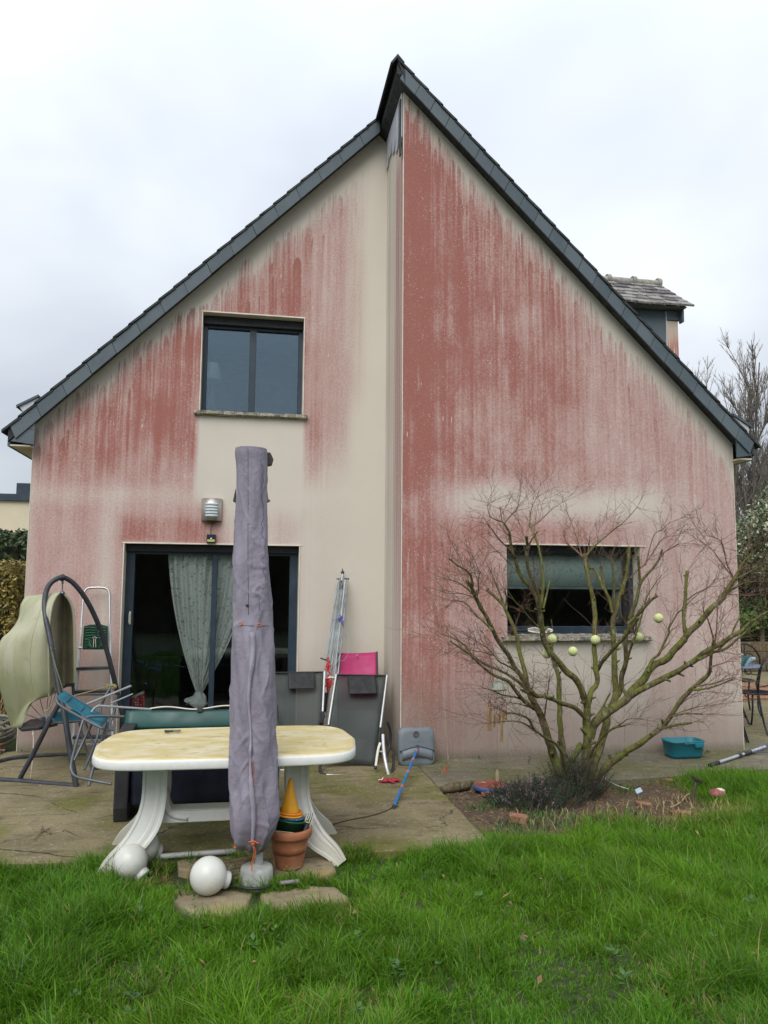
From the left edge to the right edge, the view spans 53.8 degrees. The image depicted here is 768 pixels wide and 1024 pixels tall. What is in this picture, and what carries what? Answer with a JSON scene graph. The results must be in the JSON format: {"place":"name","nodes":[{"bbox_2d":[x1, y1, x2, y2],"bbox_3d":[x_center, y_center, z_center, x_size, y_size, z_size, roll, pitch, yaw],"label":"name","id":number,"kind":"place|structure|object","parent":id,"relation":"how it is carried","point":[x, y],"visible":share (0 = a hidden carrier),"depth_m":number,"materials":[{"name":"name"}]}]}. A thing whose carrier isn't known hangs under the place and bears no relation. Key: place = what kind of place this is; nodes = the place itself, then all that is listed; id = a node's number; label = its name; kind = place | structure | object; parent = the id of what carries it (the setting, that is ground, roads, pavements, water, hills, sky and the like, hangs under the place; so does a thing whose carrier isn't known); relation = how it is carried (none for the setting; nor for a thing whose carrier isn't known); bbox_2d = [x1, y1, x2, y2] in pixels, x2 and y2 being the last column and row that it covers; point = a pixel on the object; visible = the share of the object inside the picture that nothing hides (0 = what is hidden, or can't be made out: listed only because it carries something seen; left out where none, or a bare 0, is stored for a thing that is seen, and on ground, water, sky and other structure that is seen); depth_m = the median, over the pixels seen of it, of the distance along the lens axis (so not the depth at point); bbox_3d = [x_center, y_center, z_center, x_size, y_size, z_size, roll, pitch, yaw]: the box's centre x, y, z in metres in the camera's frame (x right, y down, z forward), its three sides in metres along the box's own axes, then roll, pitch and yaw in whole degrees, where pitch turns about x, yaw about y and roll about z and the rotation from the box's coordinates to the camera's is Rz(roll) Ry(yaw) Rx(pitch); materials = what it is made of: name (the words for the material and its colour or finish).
{"place":"outdoors","nodes":[
{"label":"outdoors","id":0,"kind":"place"},
{"bbox_2d":[0,699,14,741],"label":"dry grass","id":1,"kind":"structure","parent":0,"point":[4,711],"depth_m":8.60,"materials":[{"name":"brown plant"}]},
{"bbox_2d":[0,483,30,532],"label":"neighbour house","id":2,"kind":"structure","parent":0,"point":[14,512],"depth_m":23.00,"materials":[{"name":"paint"}]},
{"bbox_2d":[175,859,194,877],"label":"stone slab","id":3,"kind":"structure","parent":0,"point":[183,869],"depth_m":4.58,"materials":[{"name":"beige stone"}]},
{"bbox_2d":[0,742,487,869],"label":"patio","id":4,"kind":"structure","parent":0,"point":[77,818],"depth_m":5.65,"materials":[{"name":"concrete"}]},
{"bbox_2d":[0,714,16,751],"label":"garden hose","id":5,"kind":"object","parent":4,"relation":"on","point":[7,734],"visible":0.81,"depth_m":8.00,"materials":[{"name":"grey plastic"}]},
{"bbox_2d":[0,574,124,786],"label":"swing seat","id":6,"kind":"object","parent":4,"relation":"on","point":[38,651],"visible":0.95,"depth_m":6.90,"materials":[{"name":"fabric"}]},
{"bbox_2d":[71,586,113,744],"bbox_3d":[-2.902,1.532,7.672,0.438,1.549,0.479,1,-6,-10],"label":"step ladder","id":7,"kind":"object","parent":4,"relation":"on","point":[91,639],"visible":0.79,"depth_m":7.67,"materials":[{"name":"metal"}]},
{"bbox_2d":[52,685,132,770],"bbox_3d":[-2.635,1.952,6.816,0.275,0.723,0.698,-4,-7,38],"label":"folding chair","id":8,"kind":"object","parent":4,"relation":"on","point":[57,718],"visible":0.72,"depth_m":6.81,"materials":[{"name":"metal"}]},
{"bbox_2d":[54,690,150,785],"bbox_3d":[-2.345,1.870,6.229,0.758,0.728,0.650,1,-6,-10],"label":"folding chair","id":9,"kind":"object","parent":4,"relation":"on","point":[96,718],"visible":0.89,"depth_m":6.29,"materials":[{"name":"teal fabric"}]},
{"bbox_2d":[113,705,278,821],"bbox_3d":[-1.412,1.894,5.836,1.182,0.764,0.540,1,-6,-10],"label":"storage bench","id":10,"kind":"object","parent":4,"relation":"on","point":[200,786],"visible":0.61,"depth_m":5.61,"materials":[{"name":"grey plastic"}]},
{"bbox_2d":[160,848,235,858],"bbox_3d":[-1.160,2.141,4.745,0.463,0.033,0.033,2,-6,-14],"label":"pipe","id":11,"kind":"object","parent":4,"relation":"on","point":[203,853],"visible":0.72,"depth_m":4.73,"materials":[{"name":"white plastic"}]},
{"bbox_2d":[92,725,355,874],"bbox_3d":[-1.015,1.860,4.910,1.660,0.743,1.010,1,-6,-10],"label":"garden table","id":12,"kind":"object","parent":4,"relation":"on","point":[156,756],"visible":0.85,"depth_m":4.75,"materials":[{"name":"white plastic"}]},
{"bbox_2d":[275,671,325,769],"bbox_3d":[-0.866,2.123,7.373,0.650,1.044,0.793,1,-6,-10],"label":"lounger","id":13,"kind":"object","parent":4,"relation":"on","point":[300,698],"visible":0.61,"depth_m":7.61,"materials":[{"name":"grey fabric"}]},
{"bbox_2d":[320,568,348,716],"bbox_3d":[-0.496,1.366,8.097,0.252,1.541,0.616,-2,-6,21],"label":"clothes airer","id":14,"kind":"object","parent":4,"relation":"on","point":[336,617],"visible":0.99,"depth_m":8.12,"materials":[{"name":"white metal"}]},
{"bbox_2d":[318,674,394,774],"bbox_3d":[-0.255,2.056,7.381,0.717,0.859,0.912,1,-6,-2],"label":"lounger","id":15,"kind":"object","parent":4,"relation":"on","point":[356,710],"visible":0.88,"depth_m":7.54,"materials":[{"name":"grey fabric"}]},
{"bbox_2d":[337,651,380,754],"bbox_3d":[-0.265,1.989,7.928,0.460,1.012,0.439,1,-6,-10],"label":"pink chair","id":16,"kind":"object","parent":4,"relation":"on","point":[359,663],"visible":0.45,"depth_m":8.12,"materials":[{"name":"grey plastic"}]},
{"bbox_2d":[378,777,399,783],"bbox_3d":[0.048,2.349,6.622,0.191,0.046,0.102,1,-6,-10],"label":"glove","id":17,"kind":"object","parent":4,"relation":"on","point":[388,780],"visible":1,"depth_m":6.61,"materials":[{"name":"red fabric"}]},
{"bbox_2d":[392,747,418,808],"bbox_3d":[0.200,2.273,6.555,0.031,0.172,1.452,-1,-6,10],"label":"telescopic pole","id":18,"kind":"object","parent":4,"relation":"on","point":[394,805],"visible":1,"depth_m":6.39,"materials":[{"name":"metal"}]},
{"bbox_2d":[397,727,434,765],"bbox_3d":[0.311,2.277,7.339,0.360,0.372,0.165,1,-6,-10],"label":"parasol weight","id":19,"kind":"object","parent":4,"relation":"on","point":[410,740],"visible":0.96,"depth_m":7.29,"materials":[{"name":"grey plastic"}]},
{"bbox_2d":[0,723,767,1023],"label":"lawn","id":20,"kind":"structure","parent":0,"point":[10,747],"depth_m":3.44,"materials":[{"name":"plant"}]},
{"bbox_2d":[0,558,25,720],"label":"golden hedge","id":21,"kind":"object","parent":20,"relation":"on","point":[12,581],"visible":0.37,"depth_m":9.26,"materials":[{"name":"yellow plant"}]},
{"bbox_2d":[78,838,150,875],"bbox_3d":[-1.614,2.087,4.528,0.454,0.238,0.638,5,-7,-36],"label":"grass tuft","id":22,"kind":"object","parent":20,"relation":"on","point":[102,860],"visible":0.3,"depth_m":4.56,"materials":[{"name":"green plant"}]},
{"bbox_2d":[113,843,148,879],"bbox_3d":[-1.508,2.094,4.524,0.215,0.211,0.201,1,-6,-10],"label":"globe lamp","id":23,"kind":"object","parent":20,"relation":"on","point":[128,862],"visible":0.8,"depth_m":4.46,"materials":[{"name":"plastic"}]},
{"bbox_2d":[114,845,192,881],"bbox_3d":[-1.438,2.110,4.598,0.398,0.209,0.471,-3,-7,29],"label":"grass tuft","id":24,"kind":"object","parent":20,"relation":"on","point":[155,868],"visible":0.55,"depth_m":4.61,"materials":[{"name":"green plant"}]},
{"bbox_2d":[145,834,162,860],"bbox_3d":[-1.498,2.075,4.712,0.235,0.214,0.214,1,-6,-10],"label":"globe lamp","id":25,"kind":"object","parent":20,"relation":"on","point":[154,846],"visible":0.33,"depth_m":4.67,"materials":[{"name":"plastic"}]},
{"bbox_2d":[170,888,250,919],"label":"stone slab","id":26,"kind":"structure","parent":20,"relation":"on","point":[229,896],"depth_m":4.15,"materials":[{"name":"beige stone"}]},
{"bbox_2d":[190,856,231,895],"bbox_3d":[-0.971,2.039,4.247,0.231,0.204,0.204,1,-6,-10],"label":"globe lamp","id":27,"kind":"object","parent":26,"relation":"on","point":[210,875],"visible":1,"depth_m":4.18,"materials":[{"name":"plastic"}]},
{"bbox_2d":[230,894,306,937],"bbox_3d":[-0.605,2.031,3.824,0.416,0.227,0.331,5,-7,-38],"label":"grass tuft","id":28,"kind":"object","parent":20,"relation":"on","point":[283,916],"visible":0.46,"depth_m":3.85,"materials":[{"name":"green plant"}]},
{"bbox_2d":[270,857,333,882],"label":"stone slab","id":29,"kind":"structure","parent":20,"relation":"on","point":[315,862],"depth_m":4.60,"materials":[{"name":"beige stone"}]},
{"bbox_2d":[271,826,311,870],"bbox_3d":[-0.578,2.046,4.632,0.276,0.236,0.276,1,-6,-10],"label":"flower pot","id":30,"kind":"object","parent":29,"relation":"on","point":[289,849],"visible":0.76,"depth_m":4.54,"materials":[{"name":"ceramic"}]},
{"bbox_2d":[276,816,307,832],"bbox_3d":[-0.572,1.930,4.645,0.207,0.143,0.208,1,-6,-10],"label":"bucket","id":31,"kind":"object","parent":30,"relation":"in","point":[289,826],"visible":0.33,"depth_m":4.57,"materials":[{"name":"green plastic"}]},
{"bbox_2d":[279,815,304,820],"bbox_3d":[-0.578,1.871,4.660,0.178,0.037,0.180,1,-6,-10],"label":"ring","id":32,"kind":"object","parent":31,"relation":"in","point":[301,819],"visible":0.45,"depth_m":4.58,"materials":[{"name":"blue plastic"}]},
{"bbox_2d":[280,809,302,818],"bbox_3d":[-0.590,1.855,4.659,0.182,0.037,0.184,1,-6,-10],"label":"ring","id":33,"kind":"object","parent":32,"relation":"on","point":[291,817],"visible":0.38,"depth_m":4.58,"materials":[{"name":"plastic"}]},
{"bbox_2d":[280,806,302,815],"bbox_3d":[-0.588,1.841,4.661,0.174,0.036,0.176,1,-6,-10],"label":"ring","id":34,"kind":"object","parent":33,"relation":"on","point":[294,814],"visible":0.48,"depth_m":4.59,"materials":[{"name":"orange plastic"}]},
{"bbox_2d":[281,778,298,813],"bbox_3d":[-0.581,1.752,4.691,0.116,0.203,0.116,1,-6,-10],"label":"traffic cone","id":35,"kind":"object","parent":34,"relation":"on","point":[290,804],"visible":0.98,"depth_m":4.66,"materials":[{"name":"yellow plastic"}]},
{"bbox_2d":[303,811,313,827],"bbox_3d":[-0.466,1.902,4.673,0.071,0.091,0.054,1,-6,-10],"label":"shuttlecock","id":36,"kind":"object","parent":30,"relation":"in","point":[309,815],"visible":0.77,"depth_m":4.66,"materials":[{"name":"white plastic"}]},
{"bbox_2d":[261,886,348,910],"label":"stone slab","id":37,"kind":"structure","parent":20,"relation":"on","point":[288,895],"depth_m":4.23,"materials":[{"name":"beige stone"}]},
{"bbox_2d":[280,879,297,884],"bbox_3d":[-0.542,2.114,4.325,0.115,0.024,0.024,2,-6,-16],"label":"tube","id":38,"kind":"object","parent":37,"relation":"on","point":[287,882],"visible":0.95,"depth_m":4.32,"materials":[{"name":"grey plastic"}]},
{"bbox_2d":[298,881,349,913],"bbox_3d":[-0.339,2.076,4.043,0.349,0.184,0.392,1,-6,-10],"label":"grass tuft","id":39,"kind":"object","parent":20,"relation":"on","point":[331,904],"visible":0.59,"depth_m":4.06,"materials":[{"name":"green plant"}]},
{"bbox_2d":[334,834,379,869],"bbox_3d":[-0.177,2.150,4.880,0.335,0.203,0.489,-4,-7,38],"label":"grass tuft","id":40,"kind":"object","parent":20,"relation":"on","point":[344,862],"visible":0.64,"depth_m":4.82,"materials":[{"name":"green plant"}]},
{"bbox_2d":[12,828,756,1023],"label":"turf weeds","id":41,"kind":"object","parent":20,"relation":"on","point":[611,948],"visible":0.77,"depth_m":3.53,"materials":[{"name":"green plant"}]},
{"bbox_2d":[58,822,755,1021],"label":"fallen leaves","id":42,"kind":"object","parent":20,"relation":"on","point":[539,979],"visible":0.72,"depth_m":3.60,"materials":[{"name":"brown plant"}]},
{"bbox_2d":[568,759,767,882],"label":"grass","id":43,"kind":"structure","parent":20,"relation":"on","point":[740,839],"depth_m":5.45,"materials":[{"name":"green plant"}]},
{"bbox_2d":[0,0,767,522],"label":"sky","id":44,"kind":"structure","parent":0,"point":[138,138],"materials":[{"name":"white"}]},
{"bbox_2d":[444,781,737,838],"bbox_3d":[1.974,2.362,6.108,3.100,0.026,1.450,1,-6,-10],"label":"flower bed","id":45,"kind":"object","parent":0,"point":[499,814],"visible":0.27,"depth_m":6.04,"materials":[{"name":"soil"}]},
{"bbox_2d":[440,780,474,792],"bbox_3d":[0.653,2.348,6.488,0.382,0.082,0.116,5,-7,-38],"label":"log","id":46,"kind":"object","parent":45,"relation":"on","point":[458,786],"visible":0.83,"depth_m":6.43,"materials":[{"name":"beige wood"}]},
{"bbox_2d":[463,802,487,811],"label":"bed weeds","id":47,"kind":"object","parent":45,"relation":"on","point":[483,807],"visible":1,"depth_m":5.92,"materials":[{"name":"green plant"}]},
{"bbox_2d":[473,780,505,791],"bbox_3d":[0.907,2.337,6.459,0.292,0.040,0.292,1,-6,-10],"label":"toy disc","id":48,"kind":"object","parent":45,"relation":"on","point":[480,786],"visible":0.71,"depth_m":6.44,"materials":[{"name":"red plastic"}]},
{"bbox_2d":[479,795,521,810],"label":"bed weeds","id":49,"kind":"object","parent":45,"relation":"on","point":[488,804],"visible":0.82,"depth_m":5.99,"materials":[{"name":"green plant"}]},
{"bbox_2d":[509,812,526,824],"bbox_3d":[0.988,2.264,5.592,0.133,0.063,0.085,0,-6,8],"label":"brick","id":50,"kind":"object","parent":45,"relation":"on","point":[516,816],"visible":0.9,"depth_m":5.56,"materials":[{"name":"brick"}]},
{"bbox_2d":[496,813,549,838],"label":"bed weeds","id":51,"kind":"object","parent":45,"relation":"on","point":[520,829],"visible":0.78,"depth_m":5.42,"materials":[{"name":"green plant"}]},
{"bbox_2d":[514,805,584,833],"bbox_3d":[1.221,2.248,5.563,0.593,0.084,0.601,5,-7,-39],"label":"dry fringe","id":52,"kind":"object","parent":45,"relation":"on","point":[566,816],"visible":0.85,"depth_m":5.55,"materials":[{"name":"beige plant"}]},
{"bbox_2d":[483,745,616,812],"bbox_3d":[1.411,2.150,6.222,1.295,0.417,0.736,4,-7,-33],"label":"heather","id":53,"kind":"object","parent":45,"relation":"on","point":[540,793],"visible":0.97,"depth_m":6.13,"materials":[{"name":"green plant"}]},
{"bbox_2d":[524,807,577,828],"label":"bed weeds","id":54,"kind":"object","parent":45,"relation":"on","point":[555,816],"visible":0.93,"depth_m":5.65,"materials":[{"name":"green plant"}]},
{"bbox_2d":[389,458,767,783],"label":"bare shrub","id":55,"kind":"object","parent":45,"relation":"on","point":[601,718],"visible":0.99,"depth_m":6.50,"materials":[{"name":"brown plant"}]},
{"bbox_2d":[444,602,453,772],"bbox_3d":[0.536,1.498,6.409,0.074,1.492,0.468,0,-6,0],"label":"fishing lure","id":56,"kind":"object","parent":55,"relation":"hanging from","point":[445,770],"visible":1,"depth_m":6.55,"materials":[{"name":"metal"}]},
{"bbox_2d":[487,668,506,742],"bbox_3d":[0.932,1.700,6.208,0.147,0.846,0.182,-2,-6,19],"label":"wind chime","id":57,"kind":"object","parent":55,"relation":"hanging from","point":[498,685],"visible":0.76,"depth_m":6.19,"materials":[{"name":"brown wood"}]},
{"bbox_2d":[547,621,556,643],"bbox_3d":[1.472,1.047,6.633,0.084,0.214,0.084,1,-6,-10],"label":"ball","id":58,"kind":"object","parent":55,"relation":"hanging from","point":[553,637],"visible":0.91,"depth_m":6.60,"materials":[{"name":"plastic"}]},
{"bbox_2d":[568,635,577,655],"bbox_3d":[1.646,1.149,6.603,0.084,0.214,0.084,1,-6,-10],"label":"ball","id":59,"kind":"object","parent":55,"relation":"hanging from","point":[572,651],"visible":0.98,"depth_m":6.57,"materials":[{"name":"plastic"}]},
{"bbox_2d":[590,622,599,644],"bbox_3d":[1.914,1.092,6.860,0.087,0.217,0.087,1,-6,-10],"label":"ball","id":60,"kind":"object","parent":55,"relation":"hanging from","point":[595,639],"visible":1,"depth_m":6.83,"materials":[{"name":"plastic"}]},
{"bbox_2d":[653,601,663,622],"bbox_3d":[2.395,0.862,6.610,0.084,0.214,0.084,1,-6,-10],"label":"ball","id":61,"kind":"object","parent":55,"relation":"hanging from","point":[658,618],"visible":1,"depth_m":6.58,"materials":[{"name":"plastic"}]},
{"bbox_2d":[610,783,640,793],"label":"bed weeds","id":62,"kind":"object","parent":45,"relation":"on","point":[625,789],"visible":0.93,"depth_m":6.49,"materials":[{"name":"green plant"}]},
{"bbox_2d":[591,803,670,831],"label":"bed weeds","id":63,"kind":"object","parent":45,"relation":"on","point":[628,817],"visible":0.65,"depth_m":5.67,"materials":[{"name":"green plant"}]},
{"bbox_2d":[587,800,699,831],"bbox_3d":[1.939,2.249,5.627,0.786,0.107,0.860,1,-6,-10],"label":"dry fringe","id":64,"kind":"object","parent":45,"relation":"on","point":[652,824],"visible":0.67,"depth_m":5.70,"materials":[{"name":"beige plant"}]},
{"bbox_2d":[636,800,651,805],"bbox_3d":[2.095,2.349,6.099,0.121,0.028,0.060,-1,-6,15],"label":"brick","id":65,"kind":"object","parent":45,"relation":"on","point":[643,803],"visible":0.94,"depth_m":6.08,"materials":[{"name":"brick"}]},
{"bbox_2d":[690,776,702,800],"bbox_3d":[2.561,2.268,6.215,0.102,0.201,0.036,0,-6,6],"label":"hammer","id":66,"kind":"object","parent":45,"relation":"on","point":[696,779],"visible":0.93,"depth_m":6.21,"materials":[{"name":"metal"}]},
{"bbox_2d":[653,793,749,819],"bbox_3d":[2.472,2.276,5.865,0.730,0.106,0.738,1,-6,-10],"label":"dry fringe","id":67,"kind":"object","parent":45,"relation":"on","point":[681,799],"visible":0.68,"depth_m":5.98,"materials":[{"name":"beige plant"}]},
{"bbox_2d":[708,788,724,798],"bbox_3d":[2.775,2.343,6.307,0.140,0.083,0.126,1,-6,-10],"label":"deflated ball","id":68,"kind":"object","parent":45,"relation":"on","point":[721,792],"visible":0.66,"depth_m":6.27,"materials":[{"name":"pink plastic"}]},
{"bbox_2d":[706,784,767,809],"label":"grass tuft","id":69,"kind":"object","parent":45,"relation":"on","point":[737,803],"visible":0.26,"depth_m":6.06,"materials":[{"name":"green plant"}]},
{"bbox_2d":[418,739,767,789],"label":"path","id":70,"kind":"structure","parent":0,"point":[637,767],"depth_m":7.28,"materials":[{"name":"concrete"}]},
{"bbox_2d":[661,737,704,758],"bbox_3d":[3.054,2.408,7.715,0.396,0.174,0.276,1,-6,-10],"label":"plastic tub","id":71,"kind":"object","parent":70,"relation":"on","point":[676,747],"visible":1,"depth_m":7.63,"materials":[{"name":"teal plastic"}]},
{"bbox_2d":[708,745,767,766],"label":"pole","id":72,"kind":"object","parent":70,"relation":"on","point":[745,753],"visible":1,"depth_m":7.69,"materials":[{"name":"grey plastic"}]},
{"bbox_2d":[742,671,767,738],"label":"paving","id":73,"kind":"structure","parent":0,"point":[755,730],"depth_m":10.23,"materials":[{"name":"concrete"}]},
{"bbox_2d":[740,643,760,715],"bbox_3d":[4.948,2.308,10.575,0.471,0.995,0.604,-1,-6,10],"label":"garden chair","id":74,"kind":"object","parent":73,"relation":"on","point":[759,658],"visible":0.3,"depth_m":10.34,"materials":[{"name":"black metal"}]},
{"bbox_2d":[735,481,767,590],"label":"evergreen shrub","id":75,"kind":"object","parent":73,"relation":"on","point":[763,510],"visible":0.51,"depth_m":16.32,"materials":[{"name":"green plant"}]},
{"bbox_2d":[741,663,763,723],"bbox_3d":[4.602,2.375,9.963,0.740,0.726,0.740,1,-6,-10],"label":"garden table","id":76,"kind":"object","parent":73,"relation":"on","point":[753,666],"visible":0.17,"depth_m":9.72,"materials":[{"name":"blue metal"}]},
{"bbox_2d":[741,654,755,665],"bbox_3d":[4.659,1.915,9.799,0.298,0.185,0.098,1,-6,-10],"label":"cloth bundle","id":77,"kind":"object","parent":76,"relation":"on","point":[750,659],"visible":0.52,"depth_m":9.77,"materials":[{"name":"white fabric"}]},
{"bbox_2d":[738,565,767,641],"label":"brown hedge","id":78,"kind":"object","parent":73,"relation":"on","point":[754,585],"visible":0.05,"depth_m":19.17,"materials":[{"name":"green plant"}]},
{"bbox_2d":[739,595,767,641],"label":"green shrub","id":79,"kind":"object","parent":73,"relation":"on","point":[763,630],"visible":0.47,"depth_m":16.89,"materials":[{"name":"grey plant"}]},
{"bbox_2d":[740,642,767,670],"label":"fence","id":80,"kind":"object","parent":73,"relation":"on","point":[761,648],"depth_m":15.90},
{"bbox_2d":[742,654,767,734],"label":"garden chair","id":81,"kind":"object","parent":73,"relation":"on","point":[757,691],"visible":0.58,"depth_m":9.05,"materials":[{"name":"black metal"}]},
{"bbox_2d":[742,683,767,699],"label":"tile path","id":82,"kind":"structure","parent":0,"point":[752,686],"depth_m":12.95,"materials":[{"name":"tile"}]},
{"label":"ground","id":83,"kind":"structure","parent":0,"visible":0},
{"bbox_2d":[0,527,27,568],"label":"dark hedge","id":84,"kind":"object","parent":83,"relation":"on","point":[13,545],"visible":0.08,"depth_m":13.52,"materials":[{"name":"green plant"}]},
{"bbox_2d":[1,54,760,758],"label":"house","id":85,"kind":"structure","parent":83,"relation":"on","point":[403,306],"depth_m":8.21,"materials":[{"name":"paint"}]},
{"bbox_2d":[16,395,39,411],"bbox_3d":[-3.877,-1.129,8.432,0.222,0.213,0.660,1,-6,-10],"label":"roof window","id":86,"kind":"structure","parent":85,"relation":"in","point":[22,406],"depth_m":8.12,"materials":[{"name":"metal"}]},
{"bbox_2d":[130,691,145,709],"bbox_3d":[-2.762,2.254,8.448,0.177,0.504,0.123,1,-6,-10],"label":"gift bag","id":87,"kind":"object","parent":85,"relation":"in","point":[138,699],"visible":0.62,"depth_m":8.41,"materials":[{"name":"red paper"}]},
{"bbox_2d":[168,555,232,708],"bbox_3d":[-1.958,1.324,8.499,0.955,1.762,0.120,1,-6,-10],"label":"curtain","id":88,"kind":"object","parent":85,"relation":"hanging from","point":[191,580],"visible":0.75,"depth_m":8.49,"materials":[{"name":"white fabric"}]},
{"bbox_2d":[119,544,298,729],"bbox_3d":[-1.905,1.433,8.360,1.876,2.134,0.130,1,-6,-10],"label":"terrace door","id":89,"kind":"structure","parent":85,"relation":"in","point":[132,549],"depth_m":8.35,"materials":[{"name":"metal"}]},
{"bbox_2d":[206,523,215,542],"bbox_3d":[-1.889,0.230,8.282,0.096,0.218,0.055,1,-6,-10],"label":"solar lamp","id":90,"kind":"object","parent":85,"relation":"attached to","point":[211,538],"visible":1,"depth_m":8.26,"materials":[{"name":"black plastic"}]},
{"bbox_2d":[201,498,222,522],"bbox_3d":[-1.885,-0.014,8.284,0.224,0.270,0.101,1,-6,-10],"label":"wall lamp","id":91,"kind":"object","parent":85,"relation":"attached to","point":[211,511],"visible":1,"depth_m":8.26,"materials":[{"name":"metal"}]},
{"bbox_2d":[207,362,221,409],"bbox_3d":[-2.051,-1.049,8.866,0.291,1.355,0.427,5,-7,-38],"label":"floor lamp","id":92,"kind":"object","parent":85,"relation":"in","point":[213,373],"visible":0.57,"depth_m":8.80,"materials":[{"name":"grey wood"}]},
{"bbox_2d":[201,315,303,414],"bbox_3d":[-1.512,-1.665,8.736,1.140,1.134,0.125,1,-6,-10],"label":"window","id":93,"kind":"structure","parent":85,"relation":"in","point":[254,326],"depth_m":8.74,"materials":[{"name":"metal"}]},
{"bbox_2d":[508,627,552,632],"bbox_3d":[1.515,1.220,7.812,0.482,0.058,0.123,1,-6,-10],"label":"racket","id":94,"kind":"object","parent":85,"relation":"on","point":[522,630],"visible":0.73,"depth_m":7.79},
{"bbox_2d":[507,553,622,588],"bbox_3d":[1.949,0.643,8.217,1.370,0.385,0.038,1,-6,-10],"label":"roller blind","id":95,"kind":"object","parent":85,"relation":"attached to","point":[572,576],"visible":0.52,"depth_m":8.21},
{"bbox_2d":[507,545,634,633],"bbox_3d":[1.974,0.844,8.115,1.499,0.955,0.125,1,-6,-10],"label":"window","id":96,"kind":"structure","parent":85,"relation":"in","point":[533,549],"depth_m":8.11,"materials":[{"name":"metal"}]},
{"bbox_2d":[612,589,621,624],"bbox_3d":[2.563,0.856,8.364,0.100,0.770,0.041,1,-6,-10],"label":"side curtain","id":97,"kind":"object","parent":85,"relation":"hanging from","point":[618,621],"visible":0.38,"depth_m":8.34,"materials":[{"name":"grey fabric"}]},
{"bbox_2d":[732,413,751,432],"bbox_3d":[3.913,-0.950,8.699,0.222,0.217,0.660,1,-6,-10],"label":"roof window","id":98,"kind":"structure","parent":85,"relation":"in","point":[745,424],"depth_m":8.39,"materials":[{"name":"metal"}]},
{"bbox_2d":[687,330,767,573],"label":"bare tree","id":99,"kind":"object","parent":83,"relation":"on","point":[757,477],"visible":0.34,"depth_m":21.15,"materials":[{"name":"grey plant"}]},
{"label":"stone slab","id":100,"kind":"object","parent":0,"visible":0},
{"bbox_2d":[190,856,252,881],"bbox_3d":[-0.927,2.117,4.435,0.371,0.082,0.230,3,-6,-25],"label":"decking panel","id":101,"kind":"object","parent":100,"relation":"on","point":[231,865],"visible":0.16,"depth_m":4.50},
{"bbox_2d":[228,446,279,893],"bbox_3d":[-0.761,0.891,4.498,0.320,2.576,0.312,1,-6,-10],"label":"parasol","id":102,"kind":"object","parent":100,"relation":"on","point":[254,808],"visible":0.99,"depth_m":4.40,"materials":[{"name":"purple fabric"}]},
{"bbox_2d":[229,883,271,890],"bbox_3d":[-0.768,2.113,4.269,0.261,0.020,0.074,0,-6,2],"label":"base","id":103,"kind":"object","parent":102,"relation":"attached to","point":[247,888],"visible":0.85,"depth_m":4.25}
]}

